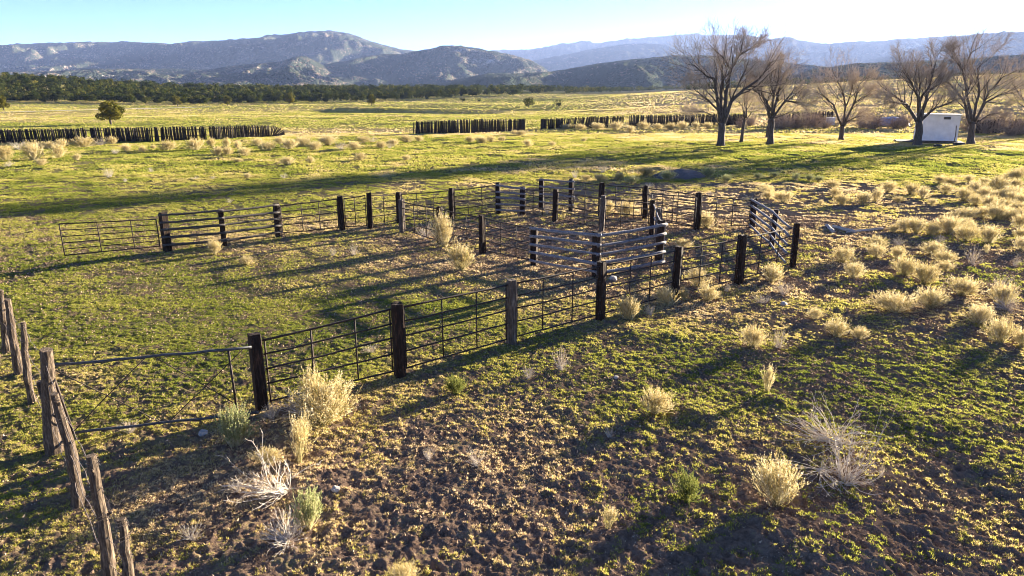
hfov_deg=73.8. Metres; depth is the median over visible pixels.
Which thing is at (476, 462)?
dry shrub
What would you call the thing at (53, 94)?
juniper tree
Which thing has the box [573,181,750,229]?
pipe fence
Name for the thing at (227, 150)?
rabbitbrush
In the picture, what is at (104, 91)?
juniper tree
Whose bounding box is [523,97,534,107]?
juniper tree
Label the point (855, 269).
rabbitbrush
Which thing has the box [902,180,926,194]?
rabbitbrush
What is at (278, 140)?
rabbitbrush
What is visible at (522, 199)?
log fence
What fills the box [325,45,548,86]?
mountain
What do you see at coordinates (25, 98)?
juniper tree
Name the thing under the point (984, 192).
rabbitbrush
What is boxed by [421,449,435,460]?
dry shrub
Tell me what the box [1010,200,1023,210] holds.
rabbitbrush
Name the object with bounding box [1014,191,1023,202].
rabbitbrush
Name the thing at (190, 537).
dry shrub
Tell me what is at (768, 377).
tall rabbitbrush
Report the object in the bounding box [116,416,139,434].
dry shrub
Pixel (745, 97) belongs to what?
bare tree
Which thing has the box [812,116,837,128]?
bare shrub
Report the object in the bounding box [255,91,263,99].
juniper tree
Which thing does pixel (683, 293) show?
rabbitbrush
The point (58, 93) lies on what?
juniper tree
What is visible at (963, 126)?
bare shrub
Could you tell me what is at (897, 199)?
rabbitbrush
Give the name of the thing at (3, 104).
juniper tree
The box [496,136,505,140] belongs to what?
rabbitbrush
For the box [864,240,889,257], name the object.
rabbitbrush
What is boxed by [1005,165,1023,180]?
rabbitbrush
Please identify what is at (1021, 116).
bare shrub
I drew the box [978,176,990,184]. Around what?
rabbitbrush
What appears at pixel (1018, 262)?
dry shrub
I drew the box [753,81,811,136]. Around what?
bare tree
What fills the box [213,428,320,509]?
dead bush
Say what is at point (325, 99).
juniper tree
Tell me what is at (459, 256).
rabbitbrush
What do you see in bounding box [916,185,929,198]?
rabbitbrush
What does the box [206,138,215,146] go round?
rabbitbrush
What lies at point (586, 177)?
rabbitbrush
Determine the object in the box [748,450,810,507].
rabbitbrush
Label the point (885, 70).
mountain
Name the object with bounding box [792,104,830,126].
bare shrub
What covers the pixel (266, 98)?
juniper tree
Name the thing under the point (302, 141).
rabbitbrush
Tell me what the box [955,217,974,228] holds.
rabbitbrush
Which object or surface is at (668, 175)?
sagebrush
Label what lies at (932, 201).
rabbitbrush
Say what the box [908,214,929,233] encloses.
rabbitbrush
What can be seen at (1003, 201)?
rabbitbrush
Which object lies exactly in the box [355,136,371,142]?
rabbitbrush
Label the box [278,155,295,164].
rabbitbrush
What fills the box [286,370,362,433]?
rabbitbrush
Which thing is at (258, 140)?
rabbitbrush
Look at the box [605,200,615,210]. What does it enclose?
rabbitbrush
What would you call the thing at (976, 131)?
picket fence
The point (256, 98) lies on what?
juniper tree
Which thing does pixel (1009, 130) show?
bare shrub
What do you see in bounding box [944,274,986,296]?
rabbitbrush
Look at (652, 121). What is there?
picket fence
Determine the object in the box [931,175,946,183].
rabbitbrush
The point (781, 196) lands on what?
rabbitbrush
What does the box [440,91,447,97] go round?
juniper tree
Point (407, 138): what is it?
rabbitbrush
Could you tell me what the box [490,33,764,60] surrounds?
mountain
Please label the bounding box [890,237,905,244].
dry shrub
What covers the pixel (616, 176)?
rabbitbrush
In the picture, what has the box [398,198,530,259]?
pipe fence
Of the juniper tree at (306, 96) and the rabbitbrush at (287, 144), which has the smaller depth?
the rabbitbrush at (287, 144)
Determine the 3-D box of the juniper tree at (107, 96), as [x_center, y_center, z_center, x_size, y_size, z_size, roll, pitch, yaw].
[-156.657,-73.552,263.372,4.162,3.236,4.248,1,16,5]
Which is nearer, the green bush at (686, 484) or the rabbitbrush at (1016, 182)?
the green bush at (686, 484)
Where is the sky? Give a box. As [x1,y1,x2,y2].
[0,0,1023,50]
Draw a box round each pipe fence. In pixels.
[247,223,799,412]
[280,182,500,232]
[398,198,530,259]
[524,189,654,234]
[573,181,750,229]
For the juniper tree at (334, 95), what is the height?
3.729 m
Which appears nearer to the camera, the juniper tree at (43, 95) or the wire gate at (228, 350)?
the wire gate at (228, 350)
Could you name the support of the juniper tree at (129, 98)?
on the ground at (932, 517)
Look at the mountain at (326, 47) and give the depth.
2987.02 m
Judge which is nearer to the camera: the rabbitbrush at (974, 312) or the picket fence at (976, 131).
the rabbitbrush at (974, 312)
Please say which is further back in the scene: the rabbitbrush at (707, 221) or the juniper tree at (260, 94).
the juniper tree at (260, 94)
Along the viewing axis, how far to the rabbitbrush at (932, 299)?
20.01 m
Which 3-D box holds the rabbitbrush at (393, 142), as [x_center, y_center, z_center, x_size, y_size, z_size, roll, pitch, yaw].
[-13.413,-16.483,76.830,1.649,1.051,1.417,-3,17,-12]
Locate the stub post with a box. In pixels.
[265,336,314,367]
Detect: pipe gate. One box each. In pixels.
[58,219,159,255]
[651,193,696,226]
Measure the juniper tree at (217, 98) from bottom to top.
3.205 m
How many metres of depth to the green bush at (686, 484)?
10.58 m
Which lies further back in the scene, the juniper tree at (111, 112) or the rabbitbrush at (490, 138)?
the juniper tree at (111, 112)
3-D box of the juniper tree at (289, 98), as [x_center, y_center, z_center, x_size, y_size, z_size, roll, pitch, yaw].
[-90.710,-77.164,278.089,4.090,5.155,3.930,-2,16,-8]
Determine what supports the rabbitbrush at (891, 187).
on the ground at (932, 517)
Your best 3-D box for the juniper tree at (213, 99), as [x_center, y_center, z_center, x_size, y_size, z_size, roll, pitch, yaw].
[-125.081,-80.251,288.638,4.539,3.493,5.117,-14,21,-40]
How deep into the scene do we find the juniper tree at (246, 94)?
296.94 m
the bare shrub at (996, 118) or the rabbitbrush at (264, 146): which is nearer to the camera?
the rabbitbrush at (264, 146)
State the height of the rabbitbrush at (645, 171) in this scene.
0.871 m
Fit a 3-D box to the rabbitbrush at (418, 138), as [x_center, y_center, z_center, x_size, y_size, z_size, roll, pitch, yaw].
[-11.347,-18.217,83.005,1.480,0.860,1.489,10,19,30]
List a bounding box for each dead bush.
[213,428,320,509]
[258,505,314,560]
[269,381,338,425]
[769,390,895,466]
[771,449,878,499]
[815,405,893,494]
[991,290,1023,313]
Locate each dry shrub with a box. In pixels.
[7,141,24,149]
[102,167,113,177]
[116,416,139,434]
[174,520,205,540]
[223,475,253,491]
[258,401,282,420]
[335,141,346,148]
[361,344,378,352]
[415,223,432,238]
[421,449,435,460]
[465,449,487,471]
[521,364,534,378]
[543,204,550,213]
[552,347,572,369]
[644,305,653,314]
[750,293,771,303]
[769,329,790,348]
[770,281,793,294]
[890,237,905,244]
[932,233,944,242]
[964,246,984,264]
[987,273,1021,288]
[1011,255,1023,265]
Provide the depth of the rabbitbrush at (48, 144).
73.27 m
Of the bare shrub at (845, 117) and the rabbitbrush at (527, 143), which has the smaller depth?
the rabbitbrush at (527, 143)
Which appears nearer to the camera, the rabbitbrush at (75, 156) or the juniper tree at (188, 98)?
the rabbitbrush at (75, 156)
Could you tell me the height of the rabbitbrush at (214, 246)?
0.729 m
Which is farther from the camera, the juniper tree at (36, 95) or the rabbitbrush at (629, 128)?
the juniper tree at (36, 95)
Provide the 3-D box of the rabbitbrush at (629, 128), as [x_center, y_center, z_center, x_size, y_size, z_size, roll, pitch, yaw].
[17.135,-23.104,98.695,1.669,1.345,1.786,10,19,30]
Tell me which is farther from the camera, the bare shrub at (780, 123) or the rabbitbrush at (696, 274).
the bare shrub at (780, 123)
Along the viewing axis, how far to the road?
194.28 m
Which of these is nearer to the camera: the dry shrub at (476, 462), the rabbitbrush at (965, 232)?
the dry shrub at (476, 462)
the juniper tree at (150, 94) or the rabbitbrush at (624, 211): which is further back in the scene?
the juniper tree at (150, 94)
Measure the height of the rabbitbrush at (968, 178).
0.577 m
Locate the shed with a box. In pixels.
[894,113,963,142]
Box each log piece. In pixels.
[825,224,834,232]
[831,225,856,232]
[846,227,883,232]
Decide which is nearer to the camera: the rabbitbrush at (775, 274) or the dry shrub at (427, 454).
the dry shrub at (427, 454)
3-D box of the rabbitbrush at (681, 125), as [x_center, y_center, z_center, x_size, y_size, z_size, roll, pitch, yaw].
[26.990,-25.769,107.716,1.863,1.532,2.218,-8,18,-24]
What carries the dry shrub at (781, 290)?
on the ground at (932, 517)
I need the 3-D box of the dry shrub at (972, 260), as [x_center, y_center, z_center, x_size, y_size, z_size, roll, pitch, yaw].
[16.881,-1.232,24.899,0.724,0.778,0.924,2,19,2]
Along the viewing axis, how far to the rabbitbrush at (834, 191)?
40.34 m
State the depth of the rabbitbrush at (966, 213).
33.63 m
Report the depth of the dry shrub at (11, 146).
71.40 m
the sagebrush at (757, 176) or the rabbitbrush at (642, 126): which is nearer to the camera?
the sagebrush at (757, 176)
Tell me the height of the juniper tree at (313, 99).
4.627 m
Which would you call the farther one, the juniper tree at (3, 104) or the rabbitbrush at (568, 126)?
the juniper tree at (3, 104)
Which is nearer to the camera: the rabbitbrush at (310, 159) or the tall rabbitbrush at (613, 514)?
the tall rabbitbrush at (613, 514)
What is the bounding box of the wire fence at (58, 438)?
[0,289,134,575]
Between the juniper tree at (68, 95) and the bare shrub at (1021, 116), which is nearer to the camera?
the bare shrub at (1021, 116)
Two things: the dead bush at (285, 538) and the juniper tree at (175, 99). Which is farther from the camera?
the juniper tree at (175, 99)
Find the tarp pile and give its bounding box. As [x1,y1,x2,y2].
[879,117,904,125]
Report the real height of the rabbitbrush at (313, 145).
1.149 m
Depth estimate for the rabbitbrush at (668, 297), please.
20.14 m
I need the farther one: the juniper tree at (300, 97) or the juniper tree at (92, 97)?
the juniper tree at (300, 97)
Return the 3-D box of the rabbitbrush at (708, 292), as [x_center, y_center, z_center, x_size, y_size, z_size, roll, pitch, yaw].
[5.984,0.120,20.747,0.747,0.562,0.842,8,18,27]
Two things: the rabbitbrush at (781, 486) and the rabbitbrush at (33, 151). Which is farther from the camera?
the rabbitbrush at (33, 151)
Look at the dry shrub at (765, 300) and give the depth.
20.51 m
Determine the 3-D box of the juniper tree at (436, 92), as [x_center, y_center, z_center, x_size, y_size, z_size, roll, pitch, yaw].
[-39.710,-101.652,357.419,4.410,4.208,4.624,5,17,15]
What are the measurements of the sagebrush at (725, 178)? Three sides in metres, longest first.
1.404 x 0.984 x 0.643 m
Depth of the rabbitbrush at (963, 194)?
38.90 m
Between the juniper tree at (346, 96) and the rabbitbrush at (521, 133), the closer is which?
the rabbitbrush at (521, 133)
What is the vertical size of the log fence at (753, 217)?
1.809 m
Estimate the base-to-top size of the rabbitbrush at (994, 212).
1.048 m
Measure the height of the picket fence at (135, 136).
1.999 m
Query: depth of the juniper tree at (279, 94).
294.15 m
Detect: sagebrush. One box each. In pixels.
[214,397,259,447]
[287,481,322,529]
[624,175,639,183]
[659,169,678,180]
[699,166,715,176]
[718,174,732,182]
[754,173,764,178]
[768,172,779,176]
[792,173,801,180]
[804,173,813,180]
[812,175,823,181]
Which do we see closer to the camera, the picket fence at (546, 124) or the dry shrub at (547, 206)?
the dry shrub at (547, 206)
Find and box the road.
[21,107,187,111]
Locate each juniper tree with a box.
[0,95,9,110]
[8,93,21,99]
[18,92,27,100]
[32,90,40,99]
[39,92,50,101]
[50,91,57,101]
[56,90,64,99]
[60,90,74,100]
[78,92,88,100]
[84,93,96,100]
[90,90,103,100]
[95,100,125,124]
[96,89,107,99]
[101,93,111,100]
[116,93,125,101]
[119,93,133,101]
[133,90,142,99]
[141,96,151,102]
[146,92,154,99]
[153,97,165,102]
[158,93,166,101]
[165,92,175,100]
[171,95,181,106]
[184,93,196,102]
[189,96,197,103]
[196,95,206,103]
[207,91,212,101]
[211,94,218,101]
[215,94,222,101]
[223,95,231,105]
[224,91,235,98]
[232,95,241,102]
[242,93,251,100]
[246,94,255,102]
[250,92,261,102]
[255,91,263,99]
[262,93,272,101]
[275,92,282,100]
[285,92,294,103]
[296,94,306,100]
[302,89,309,100]
[307,92,318,101]
[322,93,328,101]
[330,93,336,100]
[341,92,350,100]
[358,94,366,100]
[367,94,375,105]
[391,93,399,99]
[404,91,411,98]
[431,90,439,97]
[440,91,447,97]
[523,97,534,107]
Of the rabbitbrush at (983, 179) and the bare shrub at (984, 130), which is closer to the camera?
the rabbitbrush at (983, 179)
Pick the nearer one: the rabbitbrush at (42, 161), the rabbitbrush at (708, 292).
the rabbitbrush at (708, 292)
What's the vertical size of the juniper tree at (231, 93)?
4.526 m
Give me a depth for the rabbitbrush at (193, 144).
71.14 m
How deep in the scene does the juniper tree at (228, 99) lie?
260.78 m
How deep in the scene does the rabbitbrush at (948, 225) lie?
30.17 m
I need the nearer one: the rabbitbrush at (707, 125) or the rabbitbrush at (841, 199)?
the rabbitbrush at (841, 199)
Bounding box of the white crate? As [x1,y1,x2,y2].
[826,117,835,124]
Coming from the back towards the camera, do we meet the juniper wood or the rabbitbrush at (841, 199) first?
the juniper wood
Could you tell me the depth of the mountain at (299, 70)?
1560.36 m
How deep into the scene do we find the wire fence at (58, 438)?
10.39 m
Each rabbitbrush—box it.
[0,144,14,159]
[15,140,50,159]
[33,158,47,164]
[36,141,61,148]
[48,144,67,157]
[54,138,67,146]
[65,135,99,147]
[71,153,81,159]
[104,136,118,143]
[120,143,131,151]
[137,146,146,151]
[157,139,180,150]
[184,137,208,150]
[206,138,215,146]
[206,238,222,254]
[210,145,223,154]
[222,137,230,146]
[223,145,233,154]
[231,158,243,161]
[232,140,241,149]
[237,255,255,264]
[238,146,253,155]
[247,445,290,467]
[251,138,263,145]
[257,139,276,150]
[273,135,285,143]
[278,138,299,148]
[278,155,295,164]
[284,407,319,462]
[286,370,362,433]
[295,135,313,146]
[296,363,320,414]
[306,140,323,149]
[306,155,314,162]
[313,132,338,144]
[346,141,362,149]
[353,151,367,159]
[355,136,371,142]
[376,140,386,148]
[385,137,399,145]
[387,558,422,575]
[397,133,415,141]
[402,155,411,159]
[414,135,423,141]
[429,210,456,246]
[444,237,476,270]
[463,136,474,141]
[473,136,488,142]
[487,135,495,141]
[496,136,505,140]
[514,129,527,135]
[522,138,533,146]
[562,123,573,128]
[574,123,586,129]
[580,174,590,180]
[591,122,607,129]
[592,173,607,181]
[601,504,619,528]
[605,120,624,129]
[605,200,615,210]
[612,172,625,179]
[613,199,640,216]
[614,295,641,319]
[625,125,635,132]
[634,165,658,175]
[636,385,677,415]
[637,121,651,128]
[652,123,663,128]
[654,285,679,306]
[663,123,676,129]
[669,238,694,246]
[676,121,687,129]
[679,288,688,299]
[682,264,715,286]
[691,121,699,128]
[697,283,721,300]
[700,211,717,228]
[702,122,712,127]
[734,323,770,348]
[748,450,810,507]
[757,183,774,191]
[759,184,778,194]
[759,261,787,281]
[760,188,774,199]
[760,362,775,391]
[770,188,796,202]
[804,307,825,319]
[821,317,851,336]
[823,178,840,187]
[826,245,860,261]
[829,186,844,196]
[830,192,857,204]
[841,260,866,278]
[845,325,870,338]
[853,190,871,204]
[858,289,921,312]
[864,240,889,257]
[866,234,892,247]
[869,185,884,201]
[879,179,898,192]
[887,224,899,232]
[889,246,908,257]
[889,254,920,276]
[892,196,904,201]
[893,216,914,232]
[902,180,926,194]
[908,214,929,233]
[911,260,946,284]
[913,286,951,308]
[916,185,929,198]
[917,240,950,254]
[924,221,941,234]
[926,248,961,264]
[927,198,938,204]
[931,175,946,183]
[934,212,965,233]
[935,260,956,270]
[939,183,957,193]
[941,176,962,185]
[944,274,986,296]
[946,210,958,219]
[948,206,982,218]
[953,223,979,241]
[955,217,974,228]
[956,186,978,201]
[961,220,977,230]
[961,302,998,323]
[962,175,974,181]
[963,180,988,192]
[964,193,984,204]
[973,206,987,218]
[974,222,1009,242]
[976,186,995,197]
[976,315,1020,343]
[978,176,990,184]
[979,201,1012,220]
[980,194,998,206]
[982,244,990,252]
[983,174,1014,189]
[985,279,1019,304]
[987,196,1013,208]
[992,188,1014,198]
[999,185,1022,196]
[1000,172,1014,179]
[1002,206,1018,218]
[1003,191,1022,201]
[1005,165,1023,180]
[1009,177,1023,186]
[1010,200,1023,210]
[1010,210,1023,229]
[1011,325,1023,346]
[1012,226,1023,238]
[1012,235,1023,250]
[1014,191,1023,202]
[1014,207,1023,216]
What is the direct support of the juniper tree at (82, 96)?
on the ground at (932, 517)
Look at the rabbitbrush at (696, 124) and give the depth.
109.21 m
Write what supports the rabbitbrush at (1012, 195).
on the ground at (932, 517)
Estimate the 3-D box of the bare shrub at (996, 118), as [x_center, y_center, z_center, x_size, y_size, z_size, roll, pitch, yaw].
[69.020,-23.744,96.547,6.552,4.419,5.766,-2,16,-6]
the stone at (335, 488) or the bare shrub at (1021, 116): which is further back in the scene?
the bare shrub at (1021, 116)
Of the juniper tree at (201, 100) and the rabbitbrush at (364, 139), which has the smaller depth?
the rabbitbrush at (364, 139)
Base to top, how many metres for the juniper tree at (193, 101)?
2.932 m
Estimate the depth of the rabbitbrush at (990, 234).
28.28 m
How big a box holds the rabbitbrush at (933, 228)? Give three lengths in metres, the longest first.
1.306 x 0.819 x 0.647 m
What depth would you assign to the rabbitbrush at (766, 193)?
39.59 m
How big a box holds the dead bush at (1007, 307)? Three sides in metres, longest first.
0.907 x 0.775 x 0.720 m
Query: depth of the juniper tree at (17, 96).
252.65 m
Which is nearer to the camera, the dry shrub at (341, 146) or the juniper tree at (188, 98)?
the dry shrub at (341, 146)
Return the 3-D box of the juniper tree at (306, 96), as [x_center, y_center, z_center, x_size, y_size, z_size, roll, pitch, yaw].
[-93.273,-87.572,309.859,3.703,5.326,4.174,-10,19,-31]
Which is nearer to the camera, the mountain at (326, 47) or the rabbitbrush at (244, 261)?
the rabbitbrush at (244, 261)
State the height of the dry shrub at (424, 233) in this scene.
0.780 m
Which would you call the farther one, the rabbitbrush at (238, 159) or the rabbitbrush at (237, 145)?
the rabbitbrush at (237, 145)
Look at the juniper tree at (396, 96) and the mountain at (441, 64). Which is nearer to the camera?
the juniper tree at (396, 96)
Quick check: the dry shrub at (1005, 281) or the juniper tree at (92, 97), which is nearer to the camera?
the dry shrub at (1005, 281)
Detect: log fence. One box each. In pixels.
[158,203,282,251]
[495,184,525,214]
[529,204,667,277]
[539,178,574,210]
[748,198,790,263]
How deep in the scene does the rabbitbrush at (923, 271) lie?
22.29 m
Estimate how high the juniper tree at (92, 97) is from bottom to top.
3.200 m
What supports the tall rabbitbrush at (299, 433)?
on the ground at (932, 517)
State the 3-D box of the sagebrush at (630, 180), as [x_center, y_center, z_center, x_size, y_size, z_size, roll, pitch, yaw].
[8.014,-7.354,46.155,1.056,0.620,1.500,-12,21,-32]
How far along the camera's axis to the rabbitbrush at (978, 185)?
42.20 m
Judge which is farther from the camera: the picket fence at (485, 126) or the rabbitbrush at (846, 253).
the picket fence at (485, 126)
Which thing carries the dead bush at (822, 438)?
on the ground at (932, 517)
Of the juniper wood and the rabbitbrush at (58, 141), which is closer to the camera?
the rabbitbrush at (58, 141)
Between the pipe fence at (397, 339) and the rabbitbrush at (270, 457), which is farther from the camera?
the pipe fence at (397, 339)
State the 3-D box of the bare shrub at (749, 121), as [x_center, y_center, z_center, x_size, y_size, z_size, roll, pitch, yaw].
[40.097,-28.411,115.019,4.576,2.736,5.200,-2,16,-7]
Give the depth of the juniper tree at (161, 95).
279.75 m
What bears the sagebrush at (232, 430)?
on the ground at (932, 517)
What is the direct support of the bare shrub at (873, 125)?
on the ground at (932, 517)
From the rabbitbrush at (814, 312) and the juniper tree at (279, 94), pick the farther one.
the juniper tree at (279, 94)
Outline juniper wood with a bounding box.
[0,70,1023,100]
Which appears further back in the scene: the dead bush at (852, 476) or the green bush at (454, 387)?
the green bush at (454, 387)
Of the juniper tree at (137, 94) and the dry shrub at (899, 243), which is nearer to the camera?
the dry shrub at (899, 243)
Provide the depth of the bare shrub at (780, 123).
106.95 m
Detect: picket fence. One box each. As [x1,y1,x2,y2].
[0,125,284,142]
[413,119,524,133]
[540,116,623,128]
[629,113,743,125]
[775,111,832,124]
[975,119,1020,133]
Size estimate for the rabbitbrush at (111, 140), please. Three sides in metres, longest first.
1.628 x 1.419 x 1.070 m
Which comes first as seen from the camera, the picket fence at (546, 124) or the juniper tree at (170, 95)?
the picket fence at (546, 124)
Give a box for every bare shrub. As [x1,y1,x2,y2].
[732,120,746,127]
[737,114,758,125]
[764,110,797,128]
[775,109,813,127]
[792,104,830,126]
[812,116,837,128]
[834,112,853,123]
[841,111,885,127]
[854,107,890,129]
[881,113,913,128]
[898,110,916,127]
[955,111,991,130]
[975,111,1000,132]
[978,105,1018,132]
[985,115,1023,136]
[1010,106,1023,132]
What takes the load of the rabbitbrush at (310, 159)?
on the ground at (932, 517)
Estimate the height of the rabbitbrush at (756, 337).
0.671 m
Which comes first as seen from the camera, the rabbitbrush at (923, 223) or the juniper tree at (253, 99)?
the rabbitbrush at (923, 223)
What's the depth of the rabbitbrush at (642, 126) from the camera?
107.46 m
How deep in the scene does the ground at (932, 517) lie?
14.15 m
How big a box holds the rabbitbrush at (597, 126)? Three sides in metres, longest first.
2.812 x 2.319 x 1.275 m
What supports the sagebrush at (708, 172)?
on the ground at (932, 517)
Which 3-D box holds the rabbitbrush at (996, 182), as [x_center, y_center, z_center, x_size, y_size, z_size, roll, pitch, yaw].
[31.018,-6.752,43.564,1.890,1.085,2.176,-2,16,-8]
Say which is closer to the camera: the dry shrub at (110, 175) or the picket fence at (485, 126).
the dry shrub at (110, 175)
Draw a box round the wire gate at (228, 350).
[54,346,258,434]
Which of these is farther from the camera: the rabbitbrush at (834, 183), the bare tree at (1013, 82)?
the bare tree at (1013, 82)
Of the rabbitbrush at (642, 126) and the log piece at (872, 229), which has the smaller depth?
the log piece at (872, 229)
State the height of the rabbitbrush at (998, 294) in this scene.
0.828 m
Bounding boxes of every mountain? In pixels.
[0,30,413,71]
[0,56,351,86]
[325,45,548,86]
[435,55,825,90]
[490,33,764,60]
[534,35,966,71]
[779,55,1023,81]
[858,31,1023,62]
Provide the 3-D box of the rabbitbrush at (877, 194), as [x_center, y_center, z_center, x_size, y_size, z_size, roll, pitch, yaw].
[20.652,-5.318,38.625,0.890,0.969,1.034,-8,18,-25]
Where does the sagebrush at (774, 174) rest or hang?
on the ground at (932, 517)
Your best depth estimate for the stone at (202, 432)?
12.65 m
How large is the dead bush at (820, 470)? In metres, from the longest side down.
1.732 x 1.552 x 0.450 m
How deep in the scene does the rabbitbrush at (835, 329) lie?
17.72 m
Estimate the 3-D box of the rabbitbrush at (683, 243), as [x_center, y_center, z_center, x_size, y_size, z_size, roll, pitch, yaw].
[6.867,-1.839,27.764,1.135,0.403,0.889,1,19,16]
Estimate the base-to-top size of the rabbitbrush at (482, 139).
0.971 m
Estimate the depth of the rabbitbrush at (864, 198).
37.84 m
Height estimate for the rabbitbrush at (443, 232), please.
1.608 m
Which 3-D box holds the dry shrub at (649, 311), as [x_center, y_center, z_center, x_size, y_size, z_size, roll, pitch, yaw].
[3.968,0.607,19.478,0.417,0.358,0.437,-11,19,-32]
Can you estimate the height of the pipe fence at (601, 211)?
1.899 m
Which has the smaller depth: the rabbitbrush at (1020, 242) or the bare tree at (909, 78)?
the rabbitbrush at (1020, 242)
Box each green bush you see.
[443,372,467,394]
[670,466,704,508]
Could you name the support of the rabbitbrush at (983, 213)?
on the ground at (932, 517)
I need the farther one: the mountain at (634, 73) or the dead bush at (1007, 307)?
the mountain at (634, 73)
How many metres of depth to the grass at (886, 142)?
24.15 m
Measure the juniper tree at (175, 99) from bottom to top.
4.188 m
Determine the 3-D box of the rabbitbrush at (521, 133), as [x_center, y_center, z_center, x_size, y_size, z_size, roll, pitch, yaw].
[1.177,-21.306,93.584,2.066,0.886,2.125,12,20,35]
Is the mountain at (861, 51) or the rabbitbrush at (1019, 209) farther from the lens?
the mountain at (861, 51)
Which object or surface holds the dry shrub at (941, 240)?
on the ground at (932, 517)
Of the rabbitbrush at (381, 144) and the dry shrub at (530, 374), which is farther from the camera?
the rabbitbrush at (381, 144)
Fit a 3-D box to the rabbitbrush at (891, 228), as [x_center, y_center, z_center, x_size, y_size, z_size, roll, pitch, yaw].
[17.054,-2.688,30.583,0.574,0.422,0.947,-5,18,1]
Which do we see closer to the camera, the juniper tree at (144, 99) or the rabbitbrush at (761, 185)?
the rabbitbrush at (761, 185)
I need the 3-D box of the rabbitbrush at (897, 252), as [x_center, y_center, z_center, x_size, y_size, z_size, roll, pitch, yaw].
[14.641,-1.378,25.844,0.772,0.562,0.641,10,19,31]
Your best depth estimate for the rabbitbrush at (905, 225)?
30.44 m
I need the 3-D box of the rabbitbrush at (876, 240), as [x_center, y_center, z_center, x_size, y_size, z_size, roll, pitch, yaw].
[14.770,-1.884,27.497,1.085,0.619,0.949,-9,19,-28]
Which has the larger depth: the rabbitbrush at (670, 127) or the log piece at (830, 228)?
the rabbitbrush at (670, 127)
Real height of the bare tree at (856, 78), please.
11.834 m
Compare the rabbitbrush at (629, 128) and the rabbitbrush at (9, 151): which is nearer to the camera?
the rabbitbrush at (9, 151)
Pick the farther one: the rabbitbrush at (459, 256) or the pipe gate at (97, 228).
the pipe gate at (97, 228)
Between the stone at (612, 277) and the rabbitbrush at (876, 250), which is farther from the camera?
the rabbitbrush at (876, 250)
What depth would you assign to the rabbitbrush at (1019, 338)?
17.02 m
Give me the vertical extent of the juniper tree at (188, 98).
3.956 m
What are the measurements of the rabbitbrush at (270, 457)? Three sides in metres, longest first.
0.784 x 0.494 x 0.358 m
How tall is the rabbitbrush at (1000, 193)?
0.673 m
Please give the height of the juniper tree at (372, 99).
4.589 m
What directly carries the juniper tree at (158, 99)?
on the ground at (932, 517)
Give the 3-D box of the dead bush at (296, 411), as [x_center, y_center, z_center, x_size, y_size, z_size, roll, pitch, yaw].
[-4.034,2.212,13.332,1.395,0.761,1.559,-4,17,-12]
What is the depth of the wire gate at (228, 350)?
12.52 m
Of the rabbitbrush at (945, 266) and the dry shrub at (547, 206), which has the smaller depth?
the rabbitbrush at (945, 266)
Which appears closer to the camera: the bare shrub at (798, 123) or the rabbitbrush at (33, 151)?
the rabbitbrush at (33, 151)
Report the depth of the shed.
80.73 m
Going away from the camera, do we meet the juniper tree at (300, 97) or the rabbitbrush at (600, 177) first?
the rabbitbrush at (600, 177)
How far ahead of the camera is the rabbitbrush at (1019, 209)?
33.98 m
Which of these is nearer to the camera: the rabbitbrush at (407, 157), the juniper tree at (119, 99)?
the rabbitbrush at (407, 157)
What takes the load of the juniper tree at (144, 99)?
on the ground at (932, 517)
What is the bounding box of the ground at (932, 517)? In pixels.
[0,73,1023,575]
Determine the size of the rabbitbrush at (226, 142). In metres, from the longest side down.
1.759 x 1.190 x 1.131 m
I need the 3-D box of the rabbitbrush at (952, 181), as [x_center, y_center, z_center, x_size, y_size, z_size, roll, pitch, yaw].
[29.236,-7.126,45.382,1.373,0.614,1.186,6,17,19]
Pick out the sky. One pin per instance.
(416, 25)
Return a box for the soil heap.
[652,169,705,179]
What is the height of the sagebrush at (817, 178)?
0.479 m
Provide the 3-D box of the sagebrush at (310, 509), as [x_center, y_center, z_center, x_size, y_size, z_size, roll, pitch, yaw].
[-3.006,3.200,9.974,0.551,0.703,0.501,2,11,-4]
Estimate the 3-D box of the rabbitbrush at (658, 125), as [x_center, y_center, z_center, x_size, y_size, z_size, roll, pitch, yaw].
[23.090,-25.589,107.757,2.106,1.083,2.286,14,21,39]
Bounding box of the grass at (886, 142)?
[0,74,1023,575]
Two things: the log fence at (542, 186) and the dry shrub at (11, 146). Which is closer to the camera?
the log fence at (542, 186)
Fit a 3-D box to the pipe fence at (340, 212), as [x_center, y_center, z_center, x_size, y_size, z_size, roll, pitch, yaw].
[-5.298,-3.724,32.353,11.097,1.949,0.781,-11,19,-32]
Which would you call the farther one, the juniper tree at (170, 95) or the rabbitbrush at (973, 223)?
the juniper tree at (170, 95)
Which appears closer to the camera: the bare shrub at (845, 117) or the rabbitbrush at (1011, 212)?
the rabbitbrush at (1011, 212)
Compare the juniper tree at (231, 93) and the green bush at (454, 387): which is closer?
the green bush at (454, 387)
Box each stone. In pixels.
[198,429,207,436]
[331,485,339,491]
[609,275,616,280]
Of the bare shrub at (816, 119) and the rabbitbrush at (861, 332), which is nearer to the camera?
the rabbitbrush at (861, 332)
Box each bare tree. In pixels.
[651,15,807,145]
[728,80,766,141]
[734,48,829,143]
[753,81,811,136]
[801,43,882,139]
[863,32,975,145]
[912,13,1023,143]
[982,56,1023,110]

